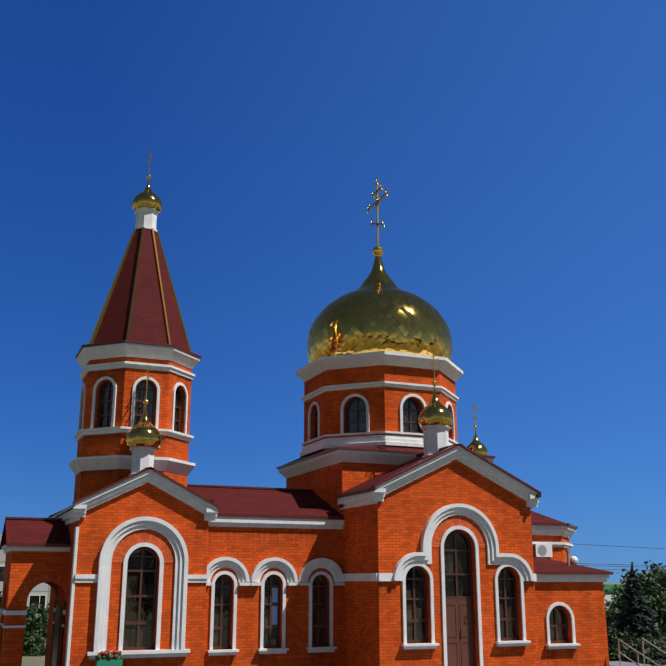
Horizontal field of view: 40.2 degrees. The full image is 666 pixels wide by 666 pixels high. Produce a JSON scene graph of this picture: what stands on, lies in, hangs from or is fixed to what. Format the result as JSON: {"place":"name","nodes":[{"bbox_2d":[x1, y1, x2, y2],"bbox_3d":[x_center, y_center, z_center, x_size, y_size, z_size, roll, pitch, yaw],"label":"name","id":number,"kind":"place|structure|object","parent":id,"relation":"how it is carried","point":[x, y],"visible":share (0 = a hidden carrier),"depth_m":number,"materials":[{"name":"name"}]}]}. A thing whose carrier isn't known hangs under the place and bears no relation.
{"place":"outdoors","nodes":[
{"label":"outdoors","id":0,"kind":"place"},
{"bbox_2d":[0,534,49,607],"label":"building","id":1,"kind":"structure","parent":0,"point":[41,589],"depth_m":91.29,"materials":[{"name":"white paint"}]},
{"bbox_2d":[0,566,45,610],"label":"apartment block windows","id":2,"kind":"structure","parent":1,"relation":"in","point":[34,599],"depth_m":90.94,"materials":[{"name":"black glass"}]},
{"bbox_2d":[95,659,122,665],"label":"flower stand boxes","id":3,"kind":"object","parent":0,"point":[112,662],"visible":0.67,"depth_m":27.47,"materials":[{"name":"green"}]},
{"bbox_2d":[95,650,122,660],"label":"flowers","id":4,"kind":"object","parent":3,"relation":"in","point":[108,657],"depth_m":27.58,"materials":[{"name":"plant"}]},
{"bbox_2d":[271,629,276,638],"bbox_3d":[-2.033,10.383,31.423,0.215,0.340,0.001,6,-17,-22],"label":"window pane","id":5,"kind":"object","parent":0,"point":[273,633],"visible":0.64,"depth_m":31.42,"materials":[{"name":"black glass"}]},
{"bbox_2d":[272,588,277,624],"bbox_3d":[-2.033,9.500,31.665,0.215,1.230,0.001,6,-17,-22],"label":"window pane","id":6,"kind":"structure","parent":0,"point":[274,600],"depth_m":31.67,"materials":[{"name":"blue glass"}]},
{"bbox_2d":[0,356,608,665],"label":"church brick walls","id":7,"kind":"structure","parent":0,"point":[385,536],"depth_m":31.50,"materials":[{"name":"orange brick"}]},
{"bbox_2d":[3,515,486,601],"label":"church brick arches","id":8,"kind":"structure","parent":7,"relation":"attached to","point":[129,541],"depth_m":30.07,"materials":[{"name":"brick"}]},
{"bbox_2d":[0,207,609,665],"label":"white trim","id":9,"kind":"structure","parent":7,"relation":"attached to","point":[430,439],"depth_m":31.78,"materials":[{"name":"white paint"}]},
{"bbox_2d":[125,408,161,448],"bbox_3d":[-6.598,3.328,31.859,1.280,1.400,1.280,6,-17,-22],"label":"small onion dome","id":10,"kind":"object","parent":9,"relation":"on","point":[144,431],"visible":0.96,"depth_m":31.33,"materials":[{"name":"gold metal"}]},
{"bbox_2d":[132,181,161,214],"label":"onion dome","id":11,"kind":"structure","parent":9,"relation":"on","point":[147,197],"depth_m":36.00,"materials":[{"name":"gold metal"}]},
{"bbox_2d":[307,256,452,362],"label":"dome","id":12,"kind":"structure","parent":9,"relation":"on","point":[378,309],"depth_m":36.62,"materials":[{"name":"gold metal"}]},
{"bbox_2d":[418,389,452,426],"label":"small onion dome","id":13,"kind":"structure","parent":9,"relation":"on","point":[434,411],"depth_m":33.31,"materials":[{"name":"gold metal"}]},
{"bbox_2d":[467,431,487,454],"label":"small onion dome","id":14,"kind":"structure","parent":9,"relation":"on","point":[476,445],"depth_m":39.24,"materials":[{"name":"gold metal"}]},
{"bbox_2d":[538,545,546,555],"bbox_3d":[8.342,8.666,36.289,0.420,0.420,0.001,6,-17,-22],"label":"air conditioner fan","id":15,"kind":"object","parent":9,"relation":"attached to","point":[542,550],"visible":1,"depth_m":36.29},
{"bbox_2d":[536,544,552,556],"bbox_3d":[8.422,8.677,36.329,0.780,0.500,0.005,6,-17,-22],"label":"air conditioner","id":16,"kind":"object","parent":9,"relation":"attached to","point":[549,550],"visible":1,"depth_m":36.37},
{"bbox_2d":[570,556,577,563],"bbox_3d":[9.286,8.774,35.129,0.340,0.340,0.323,6,-17,-22],"label":"roof dish","id":17,"kind":"object","parent":9,"relation":"on","point":[573,559],"visible":0.81,"depth_m":35.02,"materials":[{"name":"white metal"}]},
{"bbox_2d":[0,228,609,571],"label":"church roofs","id":18,"kind":"structure","parent":7,"relation":"on","point":[147,322],"depth_m":33.87,"materials":[{"name":"red metal"}]},
{"bbox_2d":[88,152,477,430],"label":"church gold fittings","id":19,"kind":"object","parent":18,"relation":"attached to","point":[377,251],"visible":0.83,"depth_m":34.94,"materials":[{"name":"metal"}]},
{"bbox_2d":[367,178,387,245],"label":"cross","id":20,"kind":"object","parent":19,"relation":"attached to","point":[377,199],"visible":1,"depth_m":40.57,"materials":[{"name":"gold metal"}]},
{"bbox_2d":[0,340,612,574],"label":"church roof edges","id":21,"kind":"object","parent":18,"relation":"attached to","point":[373,486],"visible":0.52,"depth_m":32.48,"materials":[{"name":"white paint"}]},
{"bbox_2d":[51,380,568,665],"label":"window frames","id":22,"kind":"structure","parent":7,"relation":"in","point":[57,629],"depth_m":31.50,"materials":[{"name":"brown wood"}]},
{"bbox_2d":[100,383,565,646],"bbox_3d":[-0.698,7.228,34.253,16.666,9.920,8.422,6,-17,-22],"label":"window glass","id":23,"kind":"object","parent":22,"relation":"in","point":[131,614],"visible":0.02,"depth_m":31.39,"materials":[{"name":"black glass"}]},
{"bbox_2d":[446,600,474,665],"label":"church door","id":24,"kind":"structure","parent":7,"relation":"in","point":[460,651],"depth_m":30.80,"materials":[{"name":"brown wood"}]},
{"bbox_2d":[22,583,663,663],"bbox_3d":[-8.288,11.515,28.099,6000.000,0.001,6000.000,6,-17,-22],"label":"ground","id":25,"kind":"structure","parent":0,"point":[33,659],"depth_m":45.33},
{"bbox_2d":[22,630,45,655],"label":"bush","id":26,"kind":"object","parent":25,"relation":"on","point":[33,643],"visible":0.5,"depth_m":47.40,"materials":[{"name":"green plant"}]},
{"bbox_2d":[24,600,48,639],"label":"tree","id":27,"kind":"object","parent":25,"relation":"on","point":[35,619],"depth_m":60.64,"materials":[{"name":"green plant"}]},
{"bbox_2d":[604,592,615,607],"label":"building","id":28,"kind":"structure","parent":25,"relation":"on","point":[608,596],"depth_m":133.96,"materials":[{"name":"white"}]},
{"bbox_2d":[603,584,623,591],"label":"roof","id":29,"kind":"structure","parent":28,"relation":"attached to","point":[608,587],"depth_m":134.29,"materials":[{"name":"green metal"}]},
{"bbox_2d":[605,603,650,648],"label":"shrub","id":30,"kind":"object","parent":25,"relation":"on","point":[610,617],"depth_m":49.07,"materials":[{"name":"green plant"}]},
{"bbox_2d":[605,592,651,631],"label":"shrub","id":31,"kind":"object","parent":25,"relation":"on","point":[617,601],"visible":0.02,"depth_m":57.80,"materials":[{"name":"green plant"}]},
{"bbox_2d":[610,567,663,599],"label":"tree","id":32,"kind":"object","parent":25,"relation":"on","point":[625,577],"visible":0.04,"depth_m":132.07,"materials":[{"name":"green plant"}]},
{"bbox_2d":[608,562,665,665],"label":"spruce","id":33,"kind":"object","parent":25,"relation":"on","point":[632,601],"depth_m":43.58,"materials":[{"name":"green plant"}]},
{"bbox_2d":[620,570,665,615],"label":"tree","id":34,"kind":"object","parent":25,"relation":"on","point":[652,587],"visible":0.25,"depth_m":63.00,"materials":[{"name":"green plant"}]},
{"bbox_2d":[621,575,664,591],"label":"tree","id":35,"kind":"object","parent":25,"relation":"on","point":[624,585],"depth_m":92.63,"materials":[{"name":"green plant"}]},
{"bbox_2d":[637,570,665,579],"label":"tree","id":36,"kind":"object","parent":25,"relation":"on","point":[651,574],"visible":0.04,"depth_m":101.54,"materials":[{"name":"green plant"}]},
{"bbox_2d":[637,592,665,642],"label":"tree","id":37,"kind":"object","parent":25,"relation":"on","point":[660,619],"depth_m":57.85,"materials":[{"name":"green plant"}]},
{"bbox_2d":[639,560,664,576],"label":"tree","id":38,"kind":"object","parent":25,"relation":"on","point":[652,567],"visible":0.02,"depth_m":114.47,"materials":[{"name":"green plant"}]},
{"bbox_2d":[644,561,665,573],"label":"tree","id":39,"kind":"object","parent":25,"relation":"on","point":[645,562],"depth_m":144.58,"materials":[{"name":"green plant"}]},
{"bbox_2d":[654,565,665,586],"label":"tree","id":40,"kind":"object","parent":25,"relation":"on","point":[661,580],"visible":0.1,"depth_m":77.03,"materials":[{"name":"green plant"}]},
{"bbox_2d":[22,662,665,665],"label":"paving","id":41,"kind":"structure","parent":0,"point":[44,664],"depth_m":41.75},
{"bbox_2d":[608,628,665,664],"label":"shrub","id":42,"kind":"object","parent":41,"relation":"on","point":[628,652],"visible":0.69,"depth_m":39.66,"materials":[{"name":"green plant"}]},
{"bbox_2d":[609,638,665,665],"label":"stair railing","id":43,"kind":"object","parent":41,"relation":"on","point":[617,663],"visible":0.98,"depth_m":32.97,"materials":[{"name":"grey metal"}]},
{"bbox_2d":[339,494,540,507],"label":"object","id":44,"kind":"object","parent":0,"point":[537,496],"visible":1,"depth_m":32.70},
{"bbox_2d":[533,544,569,565],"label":"window","id":45,"kind":"structure","parent":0,"point":[567,551],"depth_m":34.61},
{"bbox_2d":[577,544,665,569],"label":"power lines","id":46,"kind":"object","parent":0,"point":[617,564],"visible":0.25,"depth_m":132.71,"materials":[{"name":"black metal"}]}
]}

